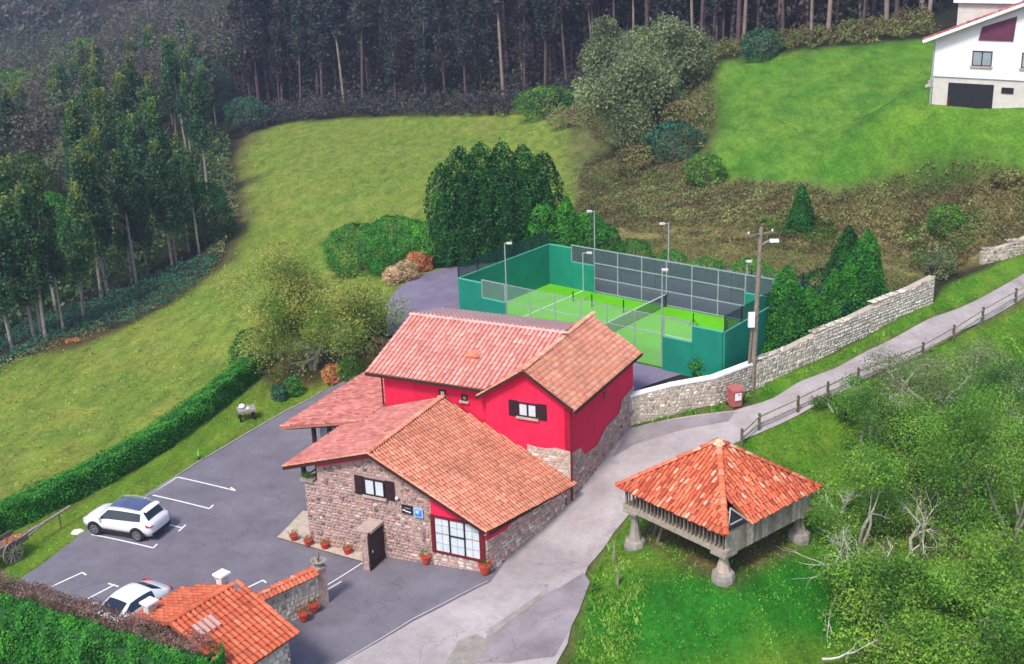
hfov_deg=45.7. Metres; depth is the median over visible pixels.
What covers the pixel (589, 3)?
forest tree
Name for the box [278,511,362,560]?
stone apron
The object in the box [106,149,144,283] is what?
eucalyptus tree
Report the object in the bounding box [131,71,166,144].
eucalyptus tree
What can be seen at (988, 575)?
thicket tree
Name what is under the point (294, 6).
forest tree
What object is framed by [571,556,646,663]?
rough grass
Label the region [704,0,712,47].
forest tree
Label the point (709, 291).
netting fence
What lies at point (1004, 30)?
gable window
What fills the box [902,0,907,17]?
forest tree
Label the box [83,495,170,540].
white suv
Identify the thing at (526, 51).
forest tree
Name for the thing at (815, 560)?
dead branch
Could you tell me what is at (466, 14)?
forest tree
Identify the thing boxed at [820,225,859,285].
cypress tree
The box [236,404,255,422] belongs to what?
stone trough table
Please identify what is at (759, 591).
grass tufts
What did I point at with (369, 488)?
window
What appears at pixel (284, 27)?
forest tree
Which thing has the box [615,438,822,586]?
raised granary
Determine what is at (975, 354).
thicket tree
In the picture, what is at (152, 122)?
eucalyptus tree
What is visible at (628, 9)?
forest tree
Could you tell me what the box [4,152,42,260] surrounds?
eucalyptus tree
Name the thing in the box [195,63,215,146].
eucalyptus tree
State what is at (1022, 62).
window
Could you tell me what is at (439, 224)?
cypress tree
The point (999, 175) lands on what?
wild bush
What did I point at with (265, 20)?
forest tree
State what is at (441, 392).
window
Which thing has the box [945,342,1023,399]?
bare sapling
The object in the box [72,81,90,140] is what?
eucalyptus tree
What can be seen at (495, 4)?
forest tree
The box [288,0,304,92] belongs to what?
forest tree
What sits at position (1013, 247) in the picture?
stone wall
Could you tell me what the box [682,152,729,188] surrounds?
wild bush
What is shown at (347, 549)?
flower pot
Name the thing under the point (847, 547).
bare sapling
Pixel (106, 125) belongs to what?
eucalyptus tree
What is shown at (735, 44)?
field edge scrub
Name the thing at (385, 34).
forest tree
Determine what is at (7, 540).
cart flowers
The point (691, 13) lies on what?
forest tree
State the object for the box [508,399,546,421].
window
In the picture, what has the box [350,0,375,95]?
forest tree
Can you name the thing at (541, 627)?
road patch
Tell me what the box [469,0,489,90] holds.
forest tree
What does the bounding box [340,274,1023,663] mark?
road
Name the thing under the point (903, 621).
thicket tree
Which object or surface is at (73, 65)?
eucalyptus tree
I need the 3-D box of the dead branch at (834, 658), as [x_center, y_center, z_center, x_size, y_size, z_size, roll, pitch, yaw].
[14.464,13.021,50.163,3.061,1.282,1.236,-8,20,-15]
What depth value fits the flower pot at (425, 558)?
58.36 m
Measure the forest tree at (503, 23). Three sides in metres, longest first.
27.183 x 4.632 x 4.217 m
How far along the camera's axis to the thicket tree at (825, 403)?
67.57 m
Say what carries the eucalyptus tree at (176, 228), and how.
on the ground at (834, 118)
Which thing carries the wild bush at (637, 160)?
on the ground at (834, 118)
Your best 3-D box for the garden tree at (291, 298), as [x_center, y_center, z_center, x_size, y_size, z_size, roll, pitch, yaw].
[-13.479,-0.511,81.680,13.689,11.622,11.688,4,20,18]
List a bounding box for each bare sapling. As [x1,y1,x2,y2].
[813,480,868,515]
[813,519,907,579]
[829,374,929,449]
[871,475,975,566]
[904,373,1015,488]
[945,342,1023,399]
[978,402,1023,514]
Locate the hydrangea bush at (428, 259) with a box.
[404,249,433,272]
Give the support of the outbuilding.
on the ground at (834, 118)
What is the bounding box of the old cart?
[0,505,70,564]
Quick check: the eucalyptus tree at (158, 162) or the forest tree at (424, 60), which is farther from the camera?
the forest tree at (424, 60)
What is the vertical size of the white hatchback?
1.337 m
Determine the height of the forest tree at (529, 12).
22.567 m
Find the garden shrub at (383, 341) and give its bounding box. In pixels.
[365,336,388,363]
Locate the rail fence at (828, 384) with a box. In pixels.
[740,286,1023,446]
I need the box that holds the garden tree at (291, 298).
[208,236,419,380]
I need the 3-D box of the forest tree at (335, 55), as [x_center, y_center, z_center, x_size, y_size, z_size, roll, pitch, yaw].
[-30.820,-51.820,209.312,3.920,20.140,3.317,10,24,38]
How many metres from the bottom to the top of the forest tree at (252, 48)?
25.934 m
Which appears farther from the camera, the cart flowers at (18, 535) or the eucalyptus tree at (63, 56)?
the eucalyptus tree at (63, 56)
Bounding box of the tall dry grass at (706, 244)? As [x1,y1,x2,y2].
[621,235,928,291]
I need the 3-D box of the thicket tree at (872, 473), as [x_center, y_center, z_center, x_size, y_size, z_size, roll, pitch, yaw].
[16.375,8.006,57.122,6.773,5.700,4.327,-13,22,-30]
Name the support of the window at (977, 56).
in the white house
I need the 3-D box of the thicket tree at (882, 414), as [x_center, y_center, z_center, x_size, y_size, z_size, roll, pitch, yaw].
[20.830,5.137,63.105,9.524,6.440,5.506,-2,19,0]
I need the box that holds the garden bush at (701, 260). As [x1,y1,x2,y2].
[687,256,726,271]
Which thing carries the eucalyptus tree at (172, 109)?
on the ground at (834, 118)
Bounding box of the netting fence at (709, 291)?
[587,248,855,316]
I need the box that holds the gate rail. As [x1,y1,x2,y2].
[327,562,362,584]
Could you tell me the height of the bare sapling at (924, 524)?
5.379 m
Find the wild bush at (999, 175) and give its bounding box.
[989,166,1022,185]
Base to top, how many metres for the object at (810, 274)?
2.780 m
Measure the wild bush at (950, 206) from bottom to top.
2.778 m
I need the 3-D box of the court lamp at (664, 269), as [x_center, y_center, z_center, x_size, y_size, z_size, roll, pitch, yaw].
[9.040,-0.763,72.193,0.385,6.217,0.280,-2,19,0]
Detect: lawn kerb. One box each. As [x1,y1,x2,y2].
[145,464,193,496]
[194,410,286,463]
[286,390,322,409]
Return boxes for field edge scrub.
[567,4,941,154]
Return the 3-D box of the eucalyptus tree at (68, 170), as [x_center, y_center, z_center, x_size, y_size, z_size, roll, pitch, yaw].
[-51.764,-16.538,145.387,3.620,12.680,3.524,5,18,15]
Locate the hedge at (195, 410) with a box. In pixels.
[0,354,259,534]
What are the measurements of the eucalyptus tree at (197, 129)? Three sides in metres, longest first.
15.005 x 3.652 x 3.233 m
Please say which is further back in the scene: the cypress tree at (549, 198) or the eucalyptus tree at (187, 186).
the eucalyptus tree at (187, 186)
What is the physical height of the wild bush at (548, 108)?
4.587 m
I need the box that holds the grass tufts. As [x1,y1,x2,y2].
[576,310,1023,663]
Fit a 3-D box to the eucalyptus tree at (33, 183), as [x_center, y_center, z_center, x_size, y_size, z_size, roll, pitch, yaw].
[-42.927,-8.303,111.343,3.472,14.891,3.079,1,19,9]
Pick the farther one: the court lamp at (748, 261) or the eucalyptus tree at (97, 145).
the eucalyptus tree at (97, 145)
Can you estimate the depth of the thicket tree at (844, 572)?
53.37 m
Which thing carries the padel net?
on the padel court
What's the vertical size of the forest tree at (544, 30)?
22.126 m
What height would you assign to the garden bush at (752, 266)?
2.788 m
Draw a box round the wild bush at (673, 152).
[642,120,707,161]
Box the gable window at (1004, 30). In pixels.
[979,17,1016,40]
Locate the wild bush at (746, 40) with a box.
[738,27,784,59]
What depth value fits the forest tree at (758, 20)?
144.96 m
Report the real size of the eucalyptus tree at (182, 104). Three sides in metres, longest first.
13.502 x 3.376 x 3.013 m
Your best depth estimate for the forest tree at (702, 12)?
156.47 m
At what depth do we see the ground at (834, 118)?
95.28 m
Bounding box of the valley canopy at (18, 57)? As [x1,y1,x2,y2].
[0,0,308,165]
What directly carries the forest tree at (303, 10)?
on the ground at (834, 118)
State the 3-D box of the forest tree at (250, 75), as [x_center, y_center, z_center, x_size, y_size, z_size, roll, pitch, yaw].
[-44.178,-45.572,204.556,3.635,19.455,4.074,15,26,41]
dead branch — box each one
[770,526,847,589]
[821,593,837,641]
[822,633,885,660]
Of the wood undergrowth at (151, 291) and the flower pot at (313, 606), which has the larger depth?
the wood undergrowth at (151, 291)
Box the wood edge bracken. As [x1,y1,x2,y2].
[0,213,239,371]
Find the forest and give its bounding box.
[212,0,944,112]
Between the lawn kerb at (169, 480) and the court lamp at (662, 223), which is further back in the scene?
the court lamp at (662, 223)
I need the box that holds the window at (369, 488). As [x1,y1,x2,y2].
[354,475,394,501]
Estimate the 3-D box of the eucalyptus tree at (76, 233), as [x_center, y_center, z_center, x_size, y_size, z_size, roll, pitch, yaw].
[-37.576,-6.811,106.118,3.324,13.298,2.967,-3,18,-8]
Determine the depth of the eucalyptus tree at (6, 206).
99.71 m
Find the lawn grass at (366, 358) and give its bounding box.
[2,260,1023,577]
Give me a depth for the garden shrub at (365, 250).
95.62 m
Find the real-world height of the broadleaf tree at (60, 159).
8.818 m
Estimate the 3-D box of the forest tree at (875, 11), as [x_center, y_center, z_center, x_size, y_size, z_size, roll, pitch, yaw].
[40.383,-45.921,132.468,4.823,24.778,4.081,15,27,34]
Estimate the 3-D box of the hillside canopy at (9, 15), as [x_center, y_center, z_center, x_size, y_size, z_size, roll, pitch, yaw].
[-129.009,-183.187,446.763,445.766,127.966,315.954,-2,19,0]
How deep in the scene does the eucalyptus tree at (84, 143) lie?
127.04 m
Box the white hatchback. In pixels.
[93,578,172,624]
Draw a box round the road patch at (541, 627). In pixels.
[475,573,589,662]
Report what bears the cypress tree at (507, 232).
on the ground at (834, 118)
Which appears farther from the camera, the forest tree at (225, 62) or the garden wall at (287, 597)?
the forest tree at (225, 62)
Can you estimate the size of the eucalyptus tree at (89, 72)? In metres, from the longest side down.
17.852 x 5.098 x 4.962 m
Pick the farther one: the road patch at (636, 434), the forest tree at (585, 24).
the forest tree at (585, 24)
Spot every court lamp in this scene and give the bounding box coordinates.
[504,242,511,314]
[582,251,591,299]
[587,210,595,289]
[659,222,668,306]
[661,268,667,365]
[746,260,751,291]
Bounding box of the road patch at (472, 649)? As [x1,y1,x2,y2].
[445,634,492,663]
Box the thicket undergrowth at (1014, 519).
[818,332,1023,663]
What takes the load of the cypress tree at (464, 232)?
on the ground at (834, 118)
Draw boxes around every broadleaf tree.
[0,68,55,149]
[1,149,60,205]
[39,191,74,253]
[40,134,91,196]
[51,37,122,77]
[137,153,179,215]
[175,58,238,124]
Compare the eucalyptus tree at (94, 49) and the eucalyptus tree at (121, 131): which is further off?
the eucalyptus tree at (94, 49)
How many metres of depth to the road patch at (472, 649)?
51.98 m
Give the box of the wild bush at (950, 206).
[925,203,967,236]
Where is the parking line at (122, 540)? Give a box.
[91,534,152,547]
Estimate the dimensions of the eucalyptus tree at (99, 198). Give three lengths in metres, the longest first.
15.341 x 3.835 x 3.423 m
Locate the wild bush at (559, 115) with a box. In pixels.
[544,104,585,128]
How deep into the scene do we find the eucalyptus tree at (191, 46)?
208.58 m
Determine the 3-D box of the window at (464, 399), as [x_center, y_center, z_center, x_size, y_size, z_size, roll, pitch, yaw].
[-2.509,3.509,63.670,0.540,0.440,0.140,7,21,24]
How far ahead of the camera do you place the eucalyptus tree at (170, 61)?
176.82 m
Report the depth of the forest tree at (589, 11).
180.49 m
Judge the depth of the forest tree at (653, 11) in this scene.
172.63 m
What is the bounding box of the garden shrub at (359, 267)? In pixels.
[319,221,400,277]
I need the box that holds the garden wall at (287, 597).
[254,564,328,621]
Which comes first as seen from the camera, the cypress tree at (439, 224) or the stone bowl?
the stone bowl
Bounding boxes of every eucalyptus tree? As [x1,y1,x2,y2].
[0,83,26,163]
[0,156,22,316]
[0,189,46,342]
[0,224,22,351]
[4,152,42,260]
[7,179,56,341]
[8,203,49,340]
[9,77,38,153]
[21,162,58,314]
[24,63,46,131]
[26,95,42,163]
[34,97,57,171]
[39,217,68,332]
[44,77,64,143]
[48,62,74,105]
[57,100,92,182]
[58,121,88,175]
[59,177,101,322]
[62,53,75,84]
[62,151,71,209]
[64,147,116,297]
[66,144,114,292]
[67,47,83,92]
[69,133,107,197]
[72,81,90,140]
[74,37,89,66]
[76,63,116,147]
[84,47,90,65]
[86,76,113,151]
[86,123,114,233]
[89,40,106,72]
[89,53,112,112]
[90,85,121,218]
[100,170,146,280]
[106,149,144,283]
[107,68,136,122]
[115,50,145,115]
[115,117,133,180]
[122,110,151,246]
[123,35,145,73]
[126,179,157,273]
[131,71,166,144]
[134,99,148,175]
[138,30,155,71]
[139,135,180,265]
[140,96,173,162]
[141,24,156,74]
[151,167,180,264]
[156,34,186,149]
[156,83,173,124]
[158,68,179,132]
[166,131,205,251]
[172,17,186,49]
[175,70,194,156]
[177,48,197,139]
[177,155,203,256]
[184,36,205,88]
[186,83,211,200]
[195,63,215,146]
[201,53,220,123]
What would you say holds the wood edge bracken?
on the ground at (834, 118)
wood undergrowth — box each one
[0,119,232,329]
[0,247,218,371]
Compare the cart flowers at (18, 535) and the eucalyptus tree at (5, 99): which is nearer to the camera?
the cart flowers at (18, 535)
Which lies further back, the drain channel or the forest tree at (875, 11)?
the forest tree at (875, 11)
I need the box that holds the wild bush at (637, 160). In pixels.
[612,143,664,176]
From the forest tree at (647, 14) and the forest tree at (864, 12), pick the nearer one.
the forest tree at (864, 12)
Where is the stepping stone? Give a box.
[71,529,83,534]
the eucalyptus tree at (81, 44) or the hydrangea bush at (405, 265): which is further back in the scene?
the eucalyptus tree at (81, 44)
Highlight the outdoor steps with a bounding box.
[925,76,933,87]
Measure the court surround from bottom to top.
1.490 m
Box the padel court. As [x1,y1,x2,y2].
[457,231,803,376]
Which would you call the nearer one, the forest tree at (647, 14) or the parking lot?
the parking lot
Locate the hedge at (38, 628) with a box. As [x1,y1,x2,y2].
[0,568,226,663]
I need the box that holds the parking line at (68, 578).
[53,572,82,585]
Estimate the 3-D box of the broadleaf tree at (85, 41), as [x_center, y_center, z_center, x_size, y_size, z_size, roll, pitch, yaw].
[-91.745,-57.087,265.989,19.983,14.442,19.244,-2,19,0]
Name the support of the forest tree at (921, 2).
on the ground at (834, 118)
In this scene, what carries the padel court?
on the court surround
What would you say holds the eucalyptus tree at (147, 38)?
on the ground at (834, 118)
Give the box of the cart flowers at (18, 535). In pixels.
[12,532,23,539]
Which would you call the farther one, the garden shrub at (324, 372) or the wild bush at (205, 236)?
the wild bush at (205, 236)
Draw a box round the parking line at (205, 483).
[177,477,234,490]
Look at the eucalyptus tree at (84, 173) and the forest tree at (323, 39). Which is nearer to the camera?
the eucalyptus tree at (84, 173)
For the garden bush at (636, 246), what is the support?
on the ground at (834, 118)
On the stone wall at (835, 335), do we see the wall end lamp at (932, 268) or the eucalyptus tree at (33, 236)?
the wall end lamp at (932, 268)
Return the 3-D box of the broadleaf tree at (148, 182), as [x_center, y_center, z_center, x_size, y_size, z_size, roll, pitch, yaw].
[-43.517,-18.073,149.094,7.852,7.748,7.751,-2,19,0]
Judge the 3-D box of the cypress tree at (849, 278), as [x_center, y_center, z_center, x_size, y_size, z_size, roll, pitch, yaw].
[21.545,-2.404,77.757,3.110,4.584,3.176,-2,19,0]
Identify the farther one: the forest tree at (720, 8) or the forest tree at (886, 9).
the forest tree at (720, 8)
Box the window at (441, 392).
[437,389,447,398]
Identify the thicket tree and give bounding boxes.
[792,439,924,550]
[807,535,895,629]
[808,373,865,427]
[823,548,1006,663]
[824,374,1008,483]
[832,376,1023,550]
[852,516,1023,663]
[855,333,1018,431]
[936,350,1023,475]
[963,380,1023,537]
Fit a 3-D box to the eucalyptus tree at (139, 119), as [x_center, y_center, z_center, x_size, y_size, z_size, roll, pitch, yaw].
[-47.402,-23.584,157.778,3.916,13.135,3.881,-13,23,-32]
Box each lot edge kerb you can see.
[337,619,412,663]
[412,580,487,618]
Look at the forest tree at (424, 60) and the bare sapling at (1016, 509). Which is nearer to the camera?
the bare sapling at (1016, 509)
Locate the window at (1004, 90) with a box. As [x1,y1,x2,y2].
[1001,87,1013,93]
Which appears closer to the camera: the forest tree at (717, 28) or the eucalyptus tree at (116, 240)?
the eucalyptus tree at (116, 240)
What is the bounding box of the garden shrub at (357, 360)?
[336,355,365,381]
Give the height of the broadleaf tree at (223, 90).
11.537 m
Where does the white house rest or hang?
on the ground at (834, 118)
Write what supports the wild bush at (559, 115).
on the ground at (834, 118)
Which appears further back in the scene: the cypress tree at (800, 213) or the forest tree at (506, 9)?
the forest tree at (506, 9)
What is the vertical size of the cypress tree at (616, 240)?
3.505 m
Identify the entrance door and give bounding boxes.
[367,524,385,570]
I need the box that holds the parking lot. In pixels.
[13,370,508,663]
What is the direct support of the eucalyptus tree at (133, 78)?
on the ground at (834, 118)
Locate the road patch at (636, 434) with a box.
[613,412,733,455]
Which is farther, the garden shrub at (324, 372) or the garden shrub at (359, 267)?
the garden shrub at (359, 267)
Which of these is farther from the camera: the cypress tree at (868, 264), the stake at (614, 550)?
the cypress tree at (868, 264)
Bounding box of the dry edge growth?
[207,156,240,256]
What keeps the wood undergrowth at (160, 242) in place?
on the ground at (834, 118)
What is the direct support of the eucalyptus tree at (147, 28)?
on the ground at (834, 118)
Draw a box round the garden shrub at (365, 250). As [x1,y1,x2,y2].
[353,214,434,275]
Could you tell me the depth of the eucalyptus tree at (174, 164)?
125.30 m
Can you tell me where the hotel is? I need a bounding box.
[279,307,642,571]
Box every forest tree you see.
[219,20,237,110]
[227,0,251,94]
[231,0,246,103]
[233,0,268,112]
[236,5,260,105]
[251,0,270,104]
[254,4,274,96]
[267,19,285,111]
[268,0,283,108]
[275,0,295,99]
[287,0,309,102]
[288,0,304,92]
[288,13,304,78]
[289,0,307,89]
[301,0,324,99]
[302,1,319,85]
[306,0,334,106]
[312,4,334,95]
[320,0,345,100]
[323,0,345,107]
[328,27,346,85]
[336,0,351,89]
[339,7,356,90]
[347,0,374,102]
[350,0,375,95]
[378,1,394,95]
[382,0,401,103]
[393,0,407,87]
[399,0,424,86]
[404,0,417,72]
[411,0,442,94]
[412,0,435,101]
[430,0,452,90]
[431,0,453,98]
[438,0,453,86]
[450,0,474,98]
[463,8,484,67]
[464,0,482,81]
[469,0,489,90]
[470,0,499,86]
[485,0,504,95]
[499,0,513,63]
[501,2,508,72]
[508,0,535,47]
[510,0,527,78]
[513,0,535,90]
[526,1,538,42]
[530,0,559,85]
[535,1,551,78]
[549,0,574,84]
[555,0,584,71]
[572,0,584,56]
[580,0,597,74]
[583,0,596,35]
[583,6,587,45]
[594,0,602,18]
[602,1,604,19]
[610,0,627,23]
[621,0,642,30]
[632,0,634,30]
[644,0,666,28]
[645,0,648,31]
[649,0,656,28]
[654,0,676,27]
[667,0,695,29]
[673,5,685,20]
[690,0,693,40]
[700,0,704,38]
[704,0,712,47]
[705,0,721,42]
[711,0,730,42]
[712,3,715,40]
[713,0,732,40]
[729,0,735,38]
[736,0,741,43]
[742,0,747,44]
[756,0,759,32]
[777,0,781,32]
[781,0,784,36]
[805,0,808,26]
[809,0,813,35]
[826,0,832,33]
[862,0,866,25]
[871,0,877,20]
[884,0,888,23]
[894,0,898,19]
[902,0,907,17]
[918,0,924,12]
[927,0,932,18]
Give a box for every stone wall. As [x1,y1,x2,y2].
[629,361,752,425]
[755,275,934,388]
[979,236,1023,264]
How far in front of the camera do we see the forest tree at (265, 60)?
215.69 m
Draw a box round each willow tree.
[570,40,689,151]
[576,14,635,73]
[613,11,718,89]
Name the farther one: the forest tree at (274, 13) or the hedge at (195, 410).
the forest tree at (274, 13)
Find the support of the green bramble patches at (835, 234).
on the ground at (834, 118)
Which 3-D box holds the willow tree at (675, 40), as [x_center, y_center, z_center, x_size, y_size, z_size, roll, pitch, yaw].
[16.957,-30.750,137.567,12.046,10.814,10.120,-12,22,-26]
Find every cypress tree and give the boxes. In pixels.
[423,160,461,268]
[440,143,482,265]
[464,137,501,257]
[484,137,524,251]
[504,143,545,242]
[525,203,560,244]
[526,145,564,240]
[549,196,586,261]
[572,211,611,262]
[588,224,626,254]
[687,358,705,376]
[761,264,815,354]
[783,184,815,234]
[800,286,830,331]
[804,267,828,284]
[818,269,851,321]
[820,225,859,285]
[835,260,867,312]
[842,228,889,307]
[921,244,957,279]
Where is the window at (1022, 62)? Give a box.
[1019,53,1023,69]
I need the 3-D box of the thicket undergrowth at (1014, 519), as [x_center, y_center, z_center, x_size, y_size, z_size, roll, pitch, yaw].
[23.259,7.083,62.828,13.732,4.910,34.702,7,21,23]
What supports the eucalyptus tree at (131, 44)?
on the ground at (834, 118)
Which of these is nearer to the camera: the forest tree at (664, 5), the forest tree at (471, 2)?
the forest tree at (664, 5)
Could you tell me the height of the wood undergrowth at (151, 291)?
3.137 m
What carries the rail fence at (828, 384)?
on the ground at (834, 118)
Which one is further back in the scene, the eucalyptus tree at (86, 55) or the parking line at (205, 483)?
the eucalyptus tree at (86, 55)
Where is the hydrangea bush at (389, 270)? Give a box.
[382,264,405,285]
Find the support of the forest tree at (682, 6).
on the ground at (834, 118)
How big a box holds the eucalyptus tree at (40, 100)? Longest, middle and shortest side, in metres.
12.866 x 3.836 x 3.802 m
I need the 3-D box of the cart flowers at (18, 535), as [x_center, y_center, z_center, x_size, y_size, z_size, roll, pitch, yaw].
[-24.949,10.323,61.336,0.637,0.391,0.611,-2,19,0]
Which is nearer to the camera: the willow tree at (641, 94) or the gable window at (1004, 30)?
the gable window at (1004, 30)
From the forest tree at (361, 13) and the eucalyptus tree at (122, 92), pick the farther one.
the forest tree at (361, 13)
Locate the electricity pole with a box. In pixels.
[730,227,778,390]
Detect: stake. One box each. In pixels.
[612,541,615,562]
[616,566,619,585]
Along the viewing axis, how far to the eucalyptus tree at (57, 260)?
101.78 m
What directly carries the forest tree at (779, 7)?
on the ground at (834, 118)
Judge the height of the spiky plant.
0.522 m
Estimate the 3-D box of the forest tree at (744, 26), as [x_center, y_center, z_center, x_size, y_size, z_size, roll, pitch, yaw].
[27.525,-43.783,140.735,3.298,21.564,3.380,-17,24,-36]
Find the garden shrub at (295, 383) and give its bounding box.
[281,376,304,397]
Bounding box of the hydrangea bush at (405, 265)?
[395,259,419,282]
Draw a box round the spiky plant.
[194,452,204,459]
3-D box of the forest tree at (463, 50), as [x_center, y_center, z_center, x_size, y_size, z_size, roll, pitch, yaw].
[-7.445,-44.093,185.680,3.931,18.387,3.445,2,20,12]
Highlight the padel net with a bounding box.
[604,294,665,323]
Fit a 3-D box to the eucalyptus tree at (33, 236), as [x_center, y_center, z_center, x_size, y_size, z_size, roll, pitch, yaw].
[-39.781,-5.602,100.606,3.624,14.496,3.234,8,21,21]
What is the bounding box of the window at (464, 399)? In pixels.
[459,394,468,403]
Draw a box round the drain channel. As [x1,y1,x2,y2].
[485,591,547,635]
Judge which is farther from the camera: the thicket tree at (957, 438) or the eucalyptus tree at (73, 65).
the eucalyptus tree at (73, 65)
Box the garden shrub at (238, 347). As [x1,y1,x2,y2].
[227,328,277,369]
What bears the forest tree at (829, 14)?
on the ground at (834, 118)
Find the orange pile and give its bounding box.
[64,337,80,343]
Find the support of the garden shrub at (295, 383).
on the ground at (834, 118)
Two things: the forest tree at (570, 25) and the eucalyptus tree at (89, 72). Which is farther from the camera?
the forest tree at (570, 25)
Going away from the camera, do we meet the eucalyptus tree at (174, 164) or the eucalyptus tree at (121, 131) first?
the eucalyptus tree at (174, 164)
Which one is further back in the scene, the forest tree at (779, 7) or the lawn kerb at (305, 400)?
the forest tree at (779, 7)
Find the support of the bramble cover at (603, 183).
on the ground at (834, 118)
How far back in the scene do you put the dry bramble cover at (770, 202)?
98.03 m
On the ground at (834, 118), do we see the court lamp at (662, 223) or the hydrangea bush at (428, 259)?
the hydrangea bush at (428, 259)
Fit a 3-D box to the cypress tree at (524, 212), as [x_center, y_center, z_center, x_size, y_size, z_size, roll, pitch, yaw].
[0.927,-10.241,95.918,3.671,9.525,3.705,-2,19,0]
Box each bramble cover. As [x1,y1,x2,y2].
[573,150,1023,276]
[600,175,1023,245]
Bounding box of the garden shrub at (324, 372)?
[321,362,345,385]
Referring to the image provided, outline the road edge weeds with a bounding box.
[572,311,926,663]
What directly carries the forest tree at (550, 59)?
on the ground at (834, 118)
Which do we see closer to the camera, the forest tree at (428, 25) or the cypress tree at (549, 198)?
the cypress tree at (549, 198)
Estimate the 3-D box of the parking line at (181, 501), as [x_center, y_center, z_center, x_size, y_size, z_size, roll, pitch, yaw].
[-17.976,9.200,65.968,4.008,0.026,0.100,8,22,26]
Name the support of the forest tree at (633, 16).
on the ground at (834, 118)
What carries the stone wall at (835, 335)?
on the ground at (834, 118)
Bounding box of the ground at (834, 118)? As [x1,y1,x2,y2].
[0,0,1023,663]
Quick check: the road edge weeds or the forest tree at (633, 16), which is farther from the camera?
the forest tree at (633, 16)
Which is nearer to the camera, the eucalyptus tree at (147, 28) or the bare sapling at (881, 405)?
the bare sapling at (881, 405)
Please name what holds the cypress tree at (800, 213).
on the ground at (834, 118)
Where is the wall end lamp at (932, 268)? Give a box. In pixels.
[929,264,934,275]
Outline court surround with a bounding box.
[385,254,776,390]
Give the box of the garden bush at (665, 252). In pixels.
[654,249,688,265]
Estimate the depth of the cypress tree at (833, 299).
76.38 m
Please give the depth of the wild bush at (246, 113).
193.49 m
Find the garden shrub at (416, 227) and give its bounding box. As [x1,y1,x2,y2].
[389,219,445,269]
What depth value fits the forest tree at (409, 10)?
198.87 m
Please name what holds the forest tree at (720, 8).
on the ground at (834, 118)
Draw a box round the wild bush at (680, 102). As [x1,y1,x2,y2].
[657,96,716,134]
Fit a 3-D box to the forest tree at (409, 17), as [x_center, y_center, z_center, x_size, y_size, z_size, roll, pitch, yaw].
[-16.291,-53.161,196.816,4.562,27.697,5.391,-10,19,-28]
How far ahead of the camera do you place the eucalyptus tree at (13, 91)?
174.02 m
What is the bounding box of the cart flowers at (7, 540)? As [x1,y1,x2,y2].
[2,536,14,544]
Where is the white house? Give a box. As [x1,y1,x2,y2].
[922,0,1023,108]
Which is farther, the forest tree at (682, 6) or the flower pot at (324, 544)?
the forest tree at (682, 6)
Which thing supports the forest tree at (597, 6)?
on the ground at (834, 118)
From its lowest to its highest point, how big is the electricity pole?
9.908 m
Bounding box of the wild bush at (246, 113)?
[221,95,273,131]
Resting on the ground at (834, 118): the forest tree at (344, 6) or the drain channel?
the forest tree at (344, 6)
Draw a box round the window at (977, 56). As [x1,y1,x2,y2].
[970,51,992,67]
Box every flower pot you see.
[288,529,297,540]
[295,604,309,621]
[303,534,312,546]
[307,596,320,612]
[320,538,328,549]
[342,542,351,554]
[420,548,430,564]
[477,558,492,574]
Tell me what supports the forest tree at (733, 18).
on the ground at (834, 118)
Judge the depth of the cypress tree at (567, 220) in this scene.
94.27 m
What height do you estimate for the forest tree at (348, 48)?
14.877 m
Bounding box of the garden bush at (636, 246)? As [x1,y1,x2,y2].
[613,237,655,259]
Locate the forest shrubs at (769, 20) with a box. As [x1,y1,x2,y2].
[232,0,942,114]
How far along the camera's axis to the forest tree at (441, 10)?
190.31 m
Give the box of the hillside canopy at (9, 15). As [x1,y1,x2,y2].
[0,0,213,57]
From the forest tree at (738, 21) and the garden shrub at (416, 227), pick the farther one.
the forest tree at (738, 21)
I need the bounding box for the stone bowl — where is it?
[310,552,326,567]
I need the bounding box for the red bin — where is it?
[726,384,744,406]
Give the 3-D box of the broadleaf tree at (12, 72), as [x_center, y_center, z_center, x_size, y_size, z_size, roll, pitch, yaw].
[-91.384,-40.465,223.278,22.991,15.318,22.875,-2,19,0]
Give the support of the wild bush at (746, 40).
on the ground at (834, 118)
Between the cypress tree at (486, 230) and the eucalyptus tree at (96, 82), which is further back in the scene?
the eucalyptus tree at (96, 82)
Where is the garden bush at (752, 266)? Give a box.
[730,255,777,278]
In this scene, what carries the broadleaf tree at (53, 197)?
on the ground at (834, 118)
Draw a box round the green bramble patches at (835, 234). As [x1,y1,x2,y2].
[578,165,982,268]
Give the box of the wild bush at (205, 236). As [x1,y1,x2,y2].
[175,180,239,246]
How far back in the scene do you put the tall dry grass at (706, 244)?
92.93 m
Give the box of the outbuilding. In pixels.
[130,568,299,663]
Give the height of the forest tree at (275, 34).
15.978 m
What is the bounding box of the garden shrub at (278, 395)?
[269,382,287,401]
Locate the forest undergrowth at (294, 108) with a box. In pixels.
[237,67,581,132]
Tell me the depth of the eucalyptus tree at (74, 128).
135.76 m
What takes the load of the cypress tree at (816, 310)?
on the ground at (834, 118)
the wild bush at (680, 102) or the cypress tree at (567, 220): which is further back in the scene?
the wild bush at (680, 102)
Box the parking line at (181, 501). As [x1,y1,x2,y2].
[152,495,208,508]
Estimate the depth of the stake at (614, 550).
57.16 m
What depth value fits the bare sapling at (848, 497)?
60.72 m
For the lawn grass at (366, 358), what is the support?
on the ground at (834, 118)
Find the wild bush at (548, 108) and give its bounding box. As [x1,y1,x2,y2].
[510,85,578,120]

